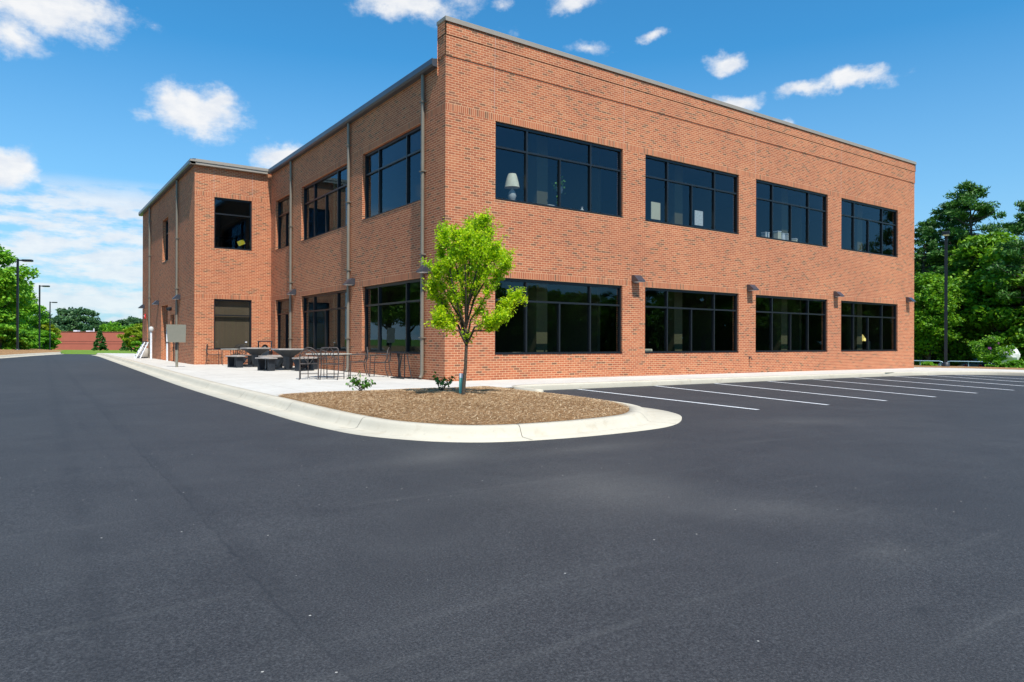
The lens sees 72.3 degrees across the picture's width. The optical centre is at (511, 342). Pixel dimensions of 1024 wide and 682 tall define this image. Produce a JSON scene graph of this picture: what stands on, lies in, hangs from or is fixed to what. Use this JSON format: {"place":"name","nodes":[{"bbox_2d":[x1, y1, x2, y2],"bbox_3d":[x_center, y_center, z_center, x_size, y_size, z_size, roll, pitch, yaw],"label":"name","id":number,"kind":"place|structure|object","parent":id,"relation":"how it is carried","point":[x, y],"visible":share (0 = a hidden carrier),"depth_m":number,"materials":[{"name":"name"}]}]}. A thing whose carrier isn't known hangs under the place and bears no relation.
{"place":"outdoors","nodes":[
{"label":"outdoors","id":0,"kind":"place"},
{"bbox_2d":[0,349,62,354],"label":"pine straw bank","id":1,"kind":"object","parent":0,"point":[9,351],"visible":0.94,"depth_m":53.43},
{"bbox_2d":[0,330,23,348],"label":"shrub","id":2,"kind":"object","parent":1,"relation":"on","point":[11,334],"visible":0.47,"depth_m":56.00,"materials":[{"name":"green plant"}]},
{"bbox_2d":[0,324,26,348],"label":"shrub","id":3,"kind":"object","parent":1,"relation":"on","point":[6,327],"visible":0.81,"depth_m":55.53,"materials":[{"name":"green plant"}]},
{"bbox_2d":[5,329,36,349],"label":"shrub","id":4,"kind":"object","parent":1,"relation":"on","point":[27,341],"visible":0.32,"depth_m":58.10,"materials":[{"name":"green plant"}]},
{"bbox_2d":[15,259,32,349],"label":"lamp post","id":5,"kind":"object","parent":1,"relation":"on","point":[17,300],"visible":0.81,"depth_m":54.94,"materials":[{"name":"metal"}]},
{"bbox_2d":[137,347,147,357],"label":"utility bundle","id":6,"kind":"object","parent":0,"point":[145,354],"visible":0.46,"depth_m":40.90,"materials":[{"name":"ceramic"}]},
{"bbox_2d":[278,386,628,424],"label":"pine straw mulch","id":7,"kind":"object","parent":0,"point":[482,392],"visible":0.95,"depth_m":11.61,"materials":[{"name":"wood"}]},
{"bbox_2d":[346,371,375,390],"bbox_3d":[-2.978,0.755,13.761,0.584,0.422,0.568,0,0,-3],"label":"shrub","id":8,"kind":"object","parent":7,"relation":"on","point":[356,382],"visible":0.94,"depth_m":13.68,"materials":[{"name":"green plant"}]},
{"bbox_2d":[432,371,454,390],"bbox_3d":[-1.344,0.756,13.479,0.466,0.387,0.421,0,0,34],"label":"shrub","id":9,"kind":"object","parent":7,"relation":"on","point":[440,382],"visible":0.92,"depth_m":13.44,"materials":[{"name":"green plant"}]},
{"bbox_2d":[459,373,462,393],"bbox_3d":[-0.891,0.743,12.450,0.100,0.381,0.101,0,0,-35],"label":"tree watering tube","id":10,"kind":"object","parent":7,"relation":"on","point":[460,381],"visible":0.57,"depth_m":12.41,"materials":[{"name":"green plastic"}]},
{"bbox_2d":[419,206,527,394],"bbox_3d":[-0.709,-0.671,12.316,1.845,3.305,1.553,0,0,12],"label":"young tree","id":11,"kind":"object","parent":7,"relation":"on","point":[482,252],"visible":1,"depth_m":12.04,"materials":[{"name":"green plant"}]},
{"bbox_2d":[11,350,929,370],"bbox_3d":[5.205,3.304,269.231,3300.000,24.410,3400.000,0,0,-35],"label":"ground","id":12,"kind":"structure","parent":0,"point":[95,352],"depth_m":98.22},
{"bbox_2d":[0,274,38,333],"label":"broadleaf tree","id":13,"kind":"object","parent":12,"relation":"on","point":[23,313],"visible":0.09,"depth_m":72.48,"materials":[{"name":"green plant"}]},
{"bbox_2d":[0,244,40,339],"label":"broadleaf tree","id":14,"kind":"object","parent":12,"relation":"on","point":[7,292],"visible":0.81,"depth_m":64.16,"materials":[{"name":"green plant"}]},
{"bbox_2d":[12,292,51,328],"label":"broadleaf tree","id":15,"kind":"object","parent":12,"relation":"on","point":[36,317],"visible":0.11,"depth_m":122.60,"materials":[{"name":"green plant"}]},
{"bbox_2d":[26,330,40,348],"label":"shrub","id":16,"kind":"object","parent":12,"relation":"on","point":[33,342],"visible":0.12,"depth_m":90.00,"materials":[{"name":"green plant"}]},
{"bbox_2d":[33,331,44,348],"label":"shrub","id":17,"kind":"object","parent":12,"relation":"on","point":[37,345],"visible":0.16,"depth_m":104.17,"materials":[{"name":"green plant"}]},
{"bbox_2d":[39,285,49,348],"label":"lamp post","id":18,"kind":"object","parent":12,"relation":"on","point":[40,286],"visible":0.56,"depth_m":81.94,"materials":[{"name":"metal"}]},
{"bbox_2d":[33,330,59,349],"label":"shrub","id":19,"kind":"object","parent":12,"relation":"on","point":[44,338],"visible":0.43,"depth_m":118.63,"materials":[{"name":"green plant"}]},
{"bbox_2d":[32,314,65,331],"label":"broadleaf tree","id":20,"kind":"object","parent":12,"relation":"on","point":[58,327],"visible":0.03,"depth_m":247.44,"materials":[{"name":"green plant"}]},
{"bbox_2d":[36,322,62,343],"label":"yellow tree","id":21,"kind":"object","parent":12,"relation":"on","point":[55,330],"visible":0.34,"depth_m":123.93,"materials":[{"name":"green plant"}]},
{"bbox_2d":[44,335,61,349],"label":"shrub","id":22,"kind":"object","parent":12,"relation":"on","point":[54,344],"visible":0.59,"depth_m":120.04,"materials":[{"name":"green plant"}]},
{"bbox_2d":[49,302,57,349],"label":"lamp post","id":23,"kind":"object","parent":12,"relation":"on","point":[50,324],"visible":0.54,"depth_m":114.96,"materials":[{"name":"metal"}]},
{"bbox_2d":[51,318,66,329],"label":"broadleaf tree","id":24,"kind":"object","parent":12,"relation":"on","point":[56,320],"visible":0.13,"depth_m":258.87,"materials":[{"name":"green plant"}]},
{"bbox_2d":[54,307,80,329],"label":"broadleaf tree","id":25,"kind":"object","parent":12,"relation":"on","point":[60,311],"visible":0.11,"depth_m":274.81,"materials":[{"name":"green plant"}]},
{"bbox_2d":[55,307,96,330],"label":"broadleaf tree","id":26,"kind":"object","parent":12,"relation":"on","point":[69,310],"visible":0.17,"depth_m":275.43,"materials":[{"name":"green plant"}]},
{"bbox_2d":[62,307,100,331],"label":"broadleaf tree","id":27,"kind":"object","parent":12,"relation":"on","point":[71,319],"visible":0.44,"depth_m":268.06,"materials":[{"name":"green plant"}]},
{"bbox_2d":[78,318,102,331],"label":"broadleaf tree","id":28,"kind":"object","parent":12,"relation":"on","point":[93,322],"visible":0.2,"depth_m":245.87,"materials":[{"name":"green plant"}]},
{"bbox_2d":[52,329,136,349],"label":"warehouse","id":29,"kind":"structure","parent":12,"relation":"on","point":[76,340],"depth_m":203.00,"materials":[{"name":"red brick"}]},
{"bbox_2d":[91,330,107,350],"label":"evergreen tree","id":30,"kind":"object","parent":12,"relation":"on","point":[101,340],"visible":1,"depth_m":149.56,"materials":[{"name":"green plant"}]},
{"bbox_2d":[97,321,120,331],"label":"broadleaf tree","id":31,"kind":"object","parent":12,"relation":"on","point":[108,327],"visible":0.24,"depth_m":230.43,"materials":[{"name":"green plant"}]},
{"bbox_2d":[111,325,126,331],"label":"broadleaf tree","id":32,"kind":"object","parent":12,"relation":"on","point":[118,329],"visible":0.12,"depth_m":228.71,"materials":[{"name":"green plant"}]},
{"bbox_2d":[115,319,129,325],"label":"broadleaf tree","id":33,"kind":"object","parent":12,"relation":"on","point":[124,322],"visible":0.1,"depth_m":258.06,"materials":[{"name":"green plant"}]},
{"bbox_2d":[119,337,133,350],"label":"evergreen tree","id":34,"kind":"object","parent":12,"relation":"on","point":[124,347],"visible":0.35,"depth_m":147.26,"materials":[{"name":"green plant"}]},
{"bbox_2d":[116,327,141,351],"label":"yellow tree","id":35,"kind":"object","parent":12,"relation":"on","point":[135,332],"visible":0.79,"depth_m":99.42,"materials":[{"name":"green plant"}]},
{"bbox_2d":[120,316,140,326],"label":"broadleaf tree","id":36,"kind":"object","parent":12,"relation":"on","point":[131,319],"visible":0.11,"depth_m":266.72,"materials":[{"name":"green plant"}]},
{"bbox_2d":[127,323,141,341],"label":"yellow tree","id":37,"kind":"object","parent":12,"relation":"on","point":[139,326],"visible":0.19,"depth_m":103.49,"materials":[{"name":"green plant"}]},
{"bbox_2d":[130,341,141,351],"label":"shrub","id":38,"kind":"object","parent":12,"relation":"on","point":[138,344],"visible":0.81,"depth_m":89.78,"materials":[{"name":"green plant"}]},
{"bbox_2d":[138,15,916,380],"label":"office building","id":39,"kind":"structure","parent":12,"relation":"on","point":[372,193],"depth_m":26.39,"materials":[{"name":"brick"}]},
{"bbox_2d":[163,220,167,262],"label":"window","id":40,"kind":"structure","parent":39,"relation":"in","point":[167,220],"depth_m":37.43,"materials":[{"name":"black metal"}]},
{"bbox_2d":[214,299,250,348],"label":"window","id":41,"kind":"structure","parent":39,"relation":"in","point":[232,318],"depth_m":31.77,"materials":[{"name":"brown glass"}]},
{"bbox_2d":[214,197,251,250],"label":"window","id":42,"kind":"structure","parent":39,"relation":"in","point":[215,198],"depth_m":31.73,"materials":[{"name":"black metal"}]},
{"bbox_2d":[277,195,289,249],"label":"window","id":43,"kind":"structure","parent":39,"relation":"in","point":[286,198],"depth_m":31.99,"materials":[{"name":"black metal"}]},
{"bbox_2d":[278,298,288,348],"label":"window","id":44,"kind":"structure","parent":39,"relation":"in","point":[279,301],"depth_m":31.24,"materials":[{"name":"black metal"}]},
{"bbox_2d":[301,165,346,241],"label":"window","id":45,"kind":"structure","parent":39,"relation":"in","point":[338,171],"depth_m":27.13,"materials":[{"name":"black metal"}]},
{"bbox_2d":[303,290,346,351],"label":"window","id":46,"kind":"structure","parent":39,"relation":"in","point":[315,296],"depth_m":27.34,"materials":[{"name":"black metal"}]},
{"bbox_2d":[343,278,354,285],"bbox_3d":[-5.700,-2.094,24.505,0.317,0.264,0.334,0,0,-35],"label":"wall light","id":47,"kind":"object","parent":39,"relation":"attached to","point":[350,281],"visible":1,"depth_m":24.41,"materials":[{"name":"grey metal"}]},
{"bbox_2d":[363,125,420,219],"bbox_3d":[-3.814,-5.288,22.304,0.222,2.264,4.240,0,0,-35],"label":"window","id":48,"kind":"structure","parent":39,"relation":"in","point":[407,135],"depth_m":22.92,"materials":[{"name":"black metal"}]},
{"bbox_2d":[365,278,419,353],"bbox_3d":[-3.829,-0.773,22.304,0.222,2.245,4.240,0,0,-35],"label":"window","id":49,"kind":"structure","parent":39,"relation":"in","point":[407,282],"depth_m":22.84,"materials":[{"name":"black metal"}]},
{"bbox_2d":[416,264,430,273],"bbox_3d":[-2.526,-2.084,20.013,0.317,0.264,0.334,0,0,-35],"label":"wall light","id":50,"kind":"object","parent":39,"relation":"attached to","point":[424,269],"visible":0.84,"depth_m":19.92,"materials":[{"name":"grey metal"}]},
{"bbox_2d":[504,173,519,199],"bbox_3d":[0.002,-4.609,21.169,0.460,0.930,0.460,0,0,-35],"label":"table lamp","id":51,"kind":"object","parent":39,"relation":"on","point":[512,183],"visible":0.8,"depth_m":21.05,"materials":[{"name":"fabric"}]},
{"bbox_2d":[495,278,620,354],"bbox_3d":[1.535,-0.755,21.820,5.078,2.245,0.182,0,0,-35],"label":"window","id":52,"kind":"structure","parent":39,"relation":"in","point":[525,281],"depth_m":21.97,"materials":[{"name":"black metal"}]},
{"bbox_2d":[495,122,621,216],"bbox_3d":[1.549,-5.271,21.820,5.078,2.264,0.182,0,0,-35],"label":"window","id":53,"kind":"structure","parent":39,"relation":"in","point":[525,130],"depth_m":21.79,"materials":[{"name":"black metal"}]},
{"bbox_2d":[632,275,645,283],"bbox_3d":[4.226,-2.102,23.423,0.334,0.264,0.317,0,0,-35],"label":"wall light","id":54,"kind":"object","parent":39,"relation":"attached to","point":[637,278],"visible":1,"depth_m":23.36,"materials":[{"name":"grey metal"}]},
{"bbox_2d":[651,202,659,219],"bbox_3d":[5.019,-4.622,24.764,0.460,0.601,0.160,0,0,-35],"label":"display board","id":55,"kind":"object","parent":39,"relation":"in","point":[655,210],"visible":0.96,"depth_m":24.69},
{"bbox_2d":[645,287,736,352],"bbox_3d":[6.535,-0.739,25.353,5.048,2.245,0.182,0,0,-35],"label":"window","id":56,"kind":"structure","parent":39,"relation":"in","point":[666,307],"depth_m":25.35,"materials":[{"name":"black metal"}]},
{"bbox_2d":[645,155,738,233],"bbox_3d":[6.550,-5.255,25.353,5.048,2.264,0.182,0,0,-35],"label":"window","id":57,"kind":"structure","parent":39,"relation":"in","point":[735,193],"depth_m":25.36,"materials":[{"name":"black metal"}]},
{"bbox_2d":[694,210,702,225],"bbox_3d":[6.909,-4.614,26.161,0.460,0.540,0.160,0,0,-35],"label":"display board","id":58,"kind":"object","parent":39,"relation":"in","point":[698,218],"visible":1,"depth_m":26.08,"materials":[{"name":"paper"}]},
{"bbox_2d":[747,284,758,291],"bbox_3d":[9.273,-2.086,26.990,0.334,0.264,0.317,0,0,-35],"label":"wall light","id":59,"kind":"object","parent":39,"relation":"attached to","point":[750,287],"visible":1,"depth_m":26.95,"materials":[{"name":"grey metal"}]},
{"bbox_2d":[756,295,825,351],"bbox_3d":[11.514,-0.724,28.872,5.031,2.245,0.182,0,0,-35],"label":"window","id":60,"kind":"structure","parent":39,"relation":"in","point":[771,312],"depth_m":28.88,"materials":[{"name":"black metal"}]},
{"bbox_2d":[756,179,827,246],"bbox_3d":[11.528,-5.239,28.872,5.031,2.264,0.182,0,0,-35],"label":"window","id":61,"kind":"structure","parent":39,"relation":"in","point":[824,196],"depth_m":28.95,"materials":[{"name":"black metal"}]},
{"bbox_2d":[833,291,843,297],"bbox_3d":[14.214,-2.070,30.482,0.334,0.264,0.317,0,0,-35],"label":"wall light","id":62,"kind":"object","parent":39,"relation":"attached to","point":[836,294],"visible":1,"depth_m":30.44,"materials":[{"name":"grey metal"}]},
{"bbox_2d":[841,198,896,256],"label":"window","id":63,"kind":"structure","parent":39,"relation":"in","point":[853,203],"depth_m":32.40,"materials":[{"name":"black metal"}]},
{"bbox_2d":[841,301,897,350],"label":"window","id":64,"kind":"structure","parent":39,"relation":"in","point":[852,315],"depth_m":32.38,"materials":[{"name":"black metal"}]},
{"bbox_2d":[914,306,937,364],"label":"broadleaf tree","id":65,"kind":"object","parent":12,"relation":"on","point":[917,358],"visible":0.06,"depth_m":64.35,"materials":[{"name":"green plant"}]},
{"bbox_2d":[920,361,937,367],"bbox_3d":[23.185,1.396,39.001,0.906,0.733,0.858,0,0,29],"label":"shrub","id":66,"kind":"object","parent":12,"relation":"on","point":[927,363],"visible":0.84,"depth_m":38.80,"materials":[{"name":"green plant"}]},
{"bbox_2d":[914,217,955,361],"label":"pine tree","id":67,"kind":"object","parent":12,"relation":"on","point":[925,231],"visible":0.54,"depth_m":69.44,"materials":[{"name":"green plant"}]},
{"bbox_2d":[914,271,965,361],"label":"broadleaf tree","id":68,"kind":"object","parent":12,"relation":"on","point":[930,316],"visible":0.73,"depth_m":62.23,"materials":[{"name":"green plant"}]},
{"bbox_2d":[924,304,965,363],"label":"broadleaf tree","id":69,"kind":"object","parent":12,"relation":"on","point":[934,361],"visible":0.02,"depth_m":73.46,"materials":[{"name":"green plant"}]},
{"bbox_2d":[942,231,949,366],"bbox_3d":[23.036,-2.209,37.238,0.370,7.284,1.240,0,0,33],"label":"lamp post","id":70,"kind":"object","parent":12,"relation":"on","point":[945,234],"visible":0.9,"depth_m":37.53,"materials":[{"name":"metal"}]},
{"bbox_2d":[916,200,976,351],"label":"pine tree","id":71,"kind":"object","parent":12,"relation":"on","point":[941,216],"visible":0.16,"depth_m":71.72,"materials":[{"name":"green plant"}]},
{"bbox_2d":[914,360,991,366],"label":"rail fence","id":72,"kind":"object","parent":12,"relation":"on","point":[950,361],"visible":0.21,"depth_m":59.56,"materials":[{"name":"metal"}]},
{"bbox_2d":[938,359,981,368],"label":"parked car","id":73,"kind":"object","parent":12,"relation":"on","point":[973,364],"visible":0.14,"depth_m":64.92,"materials":[{"name":"black metal"}]},
{"bbox_2d":[935,268,1008,365],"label":"broadleaf tree","id":74,"kind":"object","parent":12,"relation":"on","point":[959,350],"visible":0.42,"depth_m":64.43,"materials":[{"name":"green plant"}]},
{"bbox_2d":[921,179,1023,340],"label":"pine tree","id":75,"kind":"object","parent":12,"relation":"on","point":[963,203],"visible":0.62,"depth_m":67.51,"materials":[{"name":"green plant"}]},
{"bbox_2d":[943,231,1019,363],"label":"broadleaf tree","id":76,"kind":"object","parent":12,"relation":"on","point":[973,254],"visible":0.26,"depth_m":64.84,"materials":[{"name":"green plant"}]},
{"bbox_2d":[967,335,1016,363],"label":"crape myrtle","id":77,"kind":"object","parent":12,"relation":"on","point":[983,355],"visible":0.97,"depth_m":43.83,"materials":[{"name":"green plant"}]},
{"bbox_2d":[961,255,1023,361],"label":"broadleaf tree","id":78,"kind":"object","parent":12,"relation":"on","point":[1013,333],"visible":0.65,"depth_m":61.16,"materials":[{"name":"green plant"}]},
{"bbox_2d":[985,359,1006,366],"bbox_3d":[26.227,1.374,38.038,0.978,0.891,1.124,0,0,-35],"label":"shrub","id":79,"kind":"object","parent":12,"relation":"on","point":[997,363],"visible":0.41,"depth_m":37.79,"materials":[{"name":"green plant"}]},
{"bbox_2d":[980,200,1023,302],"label":"pine tree","id":80,"kind":"object","parent":12,"relation":"on","point":[1016,249],"visible":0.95,"depth_m":59.70,"materials":[{"name":"green plant"}]},
{"bbox_2d":[998,346,1019,363],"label":"boulder","id":81,"kind":"object","parent":12,"relation":"on","point":[1016,356],"visible":0.27,"depth_m":46.47,"materials":[{"name":"stone"}]},
{"bbox_2d":[1004,359,1023,369],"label":"shrub","id":82,"kind":"object","parent":12,"relation":"on","point":[1013,363],"visible":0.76,"depth_m":36.84,"materials":[{"name":"green plant"}]},
{"bbox_2d":[0,354,1023,681],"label":"asphalt lot","id":83,"kind":"structure","parent":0,"point":[152,528],"depth_m":4.42,"materials":[{"name":"asphalt"}]},
{"bbox_2d":[0,352,60,357],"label":"drive kerb","id":84,"kind":"structure","parent":83,"relation":"on","point":[25,355],"depth_m":49.09,"materials":[{"name":"concrete"}]},
{"bbox_2d":[93,353,681,441],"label":"kerb and gutter","id":85,"kind":"structure","parent":83,"relation":"on","point":[630,420],"depth_m":10.21,"materials":[{"name":"concrete"}]},
{"bbox_2d":[579,389,759,409],"bbox_3d":[3.236,1.276,16.103,0.105,0.015,6.198,0,0,-28],"label":"parking line","id":86,"kind":"object","parent":83,"relation":"on","point":[675,400],"visible":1,"depth_m":15.36,"materials":[{"name":"paint"}]},
{"bbox_2d":[660,386,827,404],"bbox_3d":[5.395,1.295,17.604,0.105,0.012,6.478,0,0,-21],"label":"parking line","id":87,"kind":"object","parent":83,"relation":"on","point":[750,396],"visible":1,"depth_m":16.73,"materials":[{"name":"paint"}]},
{"bbox_2d":[511,371,1023,391],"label":"kerb","id":88,"kind":"structure","parent":83,"relation":"on","point":[554,386],"depth_m":22.76,"materials":[{"name":"concrete"}]},
{"bbox_2d":[714,383,885,400],"bbox_3d":[7.427,1.313,18.991,0.105,0.010,6.686,0,0,-18],"label":"parking line","id":89,"kind":"object","parent":83,"relation":"on","point":[803,392],"visible":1,"depth_m":18.30,"materials":[{"name":"paint"}]},
{"bbox_2d":[770,381,932,396],"bbox_3d":[9.515,1.332,20.455,0.105,0.008,6.858,0,0,-14],"label":"parking line","id":90,"kind":"object","parent":83,"relation":"on","point":[855,389],"visible":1,"depth_m":19.73,"materials":[{"name":"paint"}]},
{"bbox_2d":[0,0,1023,323],"label":"sky","id":91,"kind":"structure","parent":0,"point":[103,102],"materials":[{"name":"blue"}]},
{"bbox_2d":[103,353,928,395],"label":"paving","id":92,"kind":"structure","parent":0,"point":[277,382],"depth_m":20.86,"materials":[{"name":"concrete"}]},
{"bbox_2d":[134,341,148,357],"bbox_3d":[-21.134,0.440,39.992,0.696,0.994,0.590,0,0,-35],"label":"folded ladder","id":93,"kind":"object","parent":92,"relation":"on","point":[140,349],"visible":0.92,"depth_m":39.91,"materials":[{"name":"white metal"}]},
{"bbox_2d":[149,326,153,358],"bbox_3d":[-19.756,0.039,38.393,0.260,1.790,0.260,0,0,-35],"label":"vent post","id":94,"kind":"object","parent":92,"relation":"on","point":[151,329],"visible":0.87,"depth_m":38.34,"materials":[{"name":"white plastic"}]},
{"bbox_2d":[166,324,185,366],"bbox_3d":[-13.296,0.153,27.797,0.785,1.710,0.095,0,0,0],"label":"sign","id":95,"kind":"object","parent":92,"relation":"on","point":[176,333],"visible":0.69,"depth_m":27.75,"materials":[{"name":"metal"}]},
{"bbox_2d":[205,344,221,364],"bbox_3d":[-13.193,0.535,30.992,0.597,0.919,0.568,0,0,-10],"label":"patio chair","id":96,"kind":"object","parent":92,"relation":"on","point":[218,354],"visible":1,"depth_m":30.77,"materials":[{"name":"metal"}]},
{"bbox_2d":[225,347,283,367],"bbox_3d":[-10.426,0.619,28.600,2.240,0.790,2.240,0,0,37],"label":"picnic table","id":97,"kind":"object","parent":92,"relation":"on","point":[235,361],"visible":0.77,"depth_m":28.18,"materials":[{"name":"stone"}]},
{"bbox_2d":[257,341,272,355],"bbox_3d":[-11.064,0.471,31.400,0.632,1.076,0.500,0,0,0],"label":"patio chair","id":98,"kind":"object","parent":92,"relation":"on","point":[268,352],"visible":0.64,"depth_m":31.23,"materials":[{"name":"metal"}]},
{"bbox_2d":[255,348,317,370],"bbox_3d":[-8.260,0.636,25.900,2.240,0.790,2.240,0,0,36],"label":"picnic table","id":99,"kind":"object","parent":92,"relation":"on","point":[271,363],"visible":0.94,"depth_m":25.52,"materials":[{"name":"stone"}]},
{"bbox_2d":[299,347,319,379],"bbox_3d":[-5.742,0.597,19.857,0.568,0.919,0.597,0,0,-14],"label":"patio chair","id":100,"kind":"object","parent":92,"relation":"on","point":[300,355],"visible":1,"depth_m":19.65,"materials":[{"name":"metal"}]},
{"bbox_2d":[306,353,346,377],"bbox_3d":[-5.458,0.706,20.900,0.980,0.721,0.980,0,0,16],"label":"cafe table","id":101,"kind":"object","parent":92,"relation":"on","point":[335,354],"visible":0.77,"depth_m":20.59,"materials":[{"name":"metal"}]},
{"bbox_2d":[320,347,344,379],"bbox_3d":[-5.091,0.601,19.855,0.568,0.922,0.597,0,0,5],"label":"patio chair","id":102,"kind":"object","parent":92,"relation":"on","point":[326,363],"visible":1,"depth_m":19.65,"materials":[{"name":"metal"}]},
{"bbox_2d":[348,347,368,375],"bbox_3d":[-4.806,0.606,22.014,0.597,0.919,0.568,0,0,-19],"label":"patio chair","id":103,"kind":"object","parent":92,"relation":"on","point":[365,354],"visible":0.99,"depth_m":22.05,"materials":[{"name":"metal"}]},
{"bbox_2d":[369,347,391,376],"bbox_3d":[-4.032,0.613,21.597,0.597,0.919,0.568,0,0,4],"label":"patio chair","id":104,"kind":"object","parent":92,"relation":"on","point":[385,362],"visible":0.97,"depth_m":21.44,"materials":[{"name":"metal"}]},
{"bbox_2d":[390,352,414,378],"bbox_3d":[-3.269,0.692,20.745,0.360,0.765,0.955,0,0,-42],"label":"folding stand","id":105,"kind":"object","parent":92,"relation":"on","point":[399,376],"visible":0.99,"depth_m":20.68,"materials":[{"name":"metal"}]},
{"bbox_2d":[773,231,781,238],"bbox_3d":[10.923,-4.334,28.864,0.280,0.450,0.220,0,0,-41],"label":"file box","id":106,"kind":"object","parent":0,"point":[777,234],"visible":0.6,"depth_m":28.78,"materials":[{"name":"white cardboard"}]},
{"bbox_2d":[914,367,1023,371],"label":"corner path","id":107,"kind":"structure","parent":0,"point":[960,369],"depth_m":32.61,"materials":[{"name":"concrete"}]},
{"bbox_2d":[914,365,1023,369],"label":"pine straw strip","id":108,"kind":"object","parent":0,"point":[970,367],"visible":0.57,"depth_m":36.06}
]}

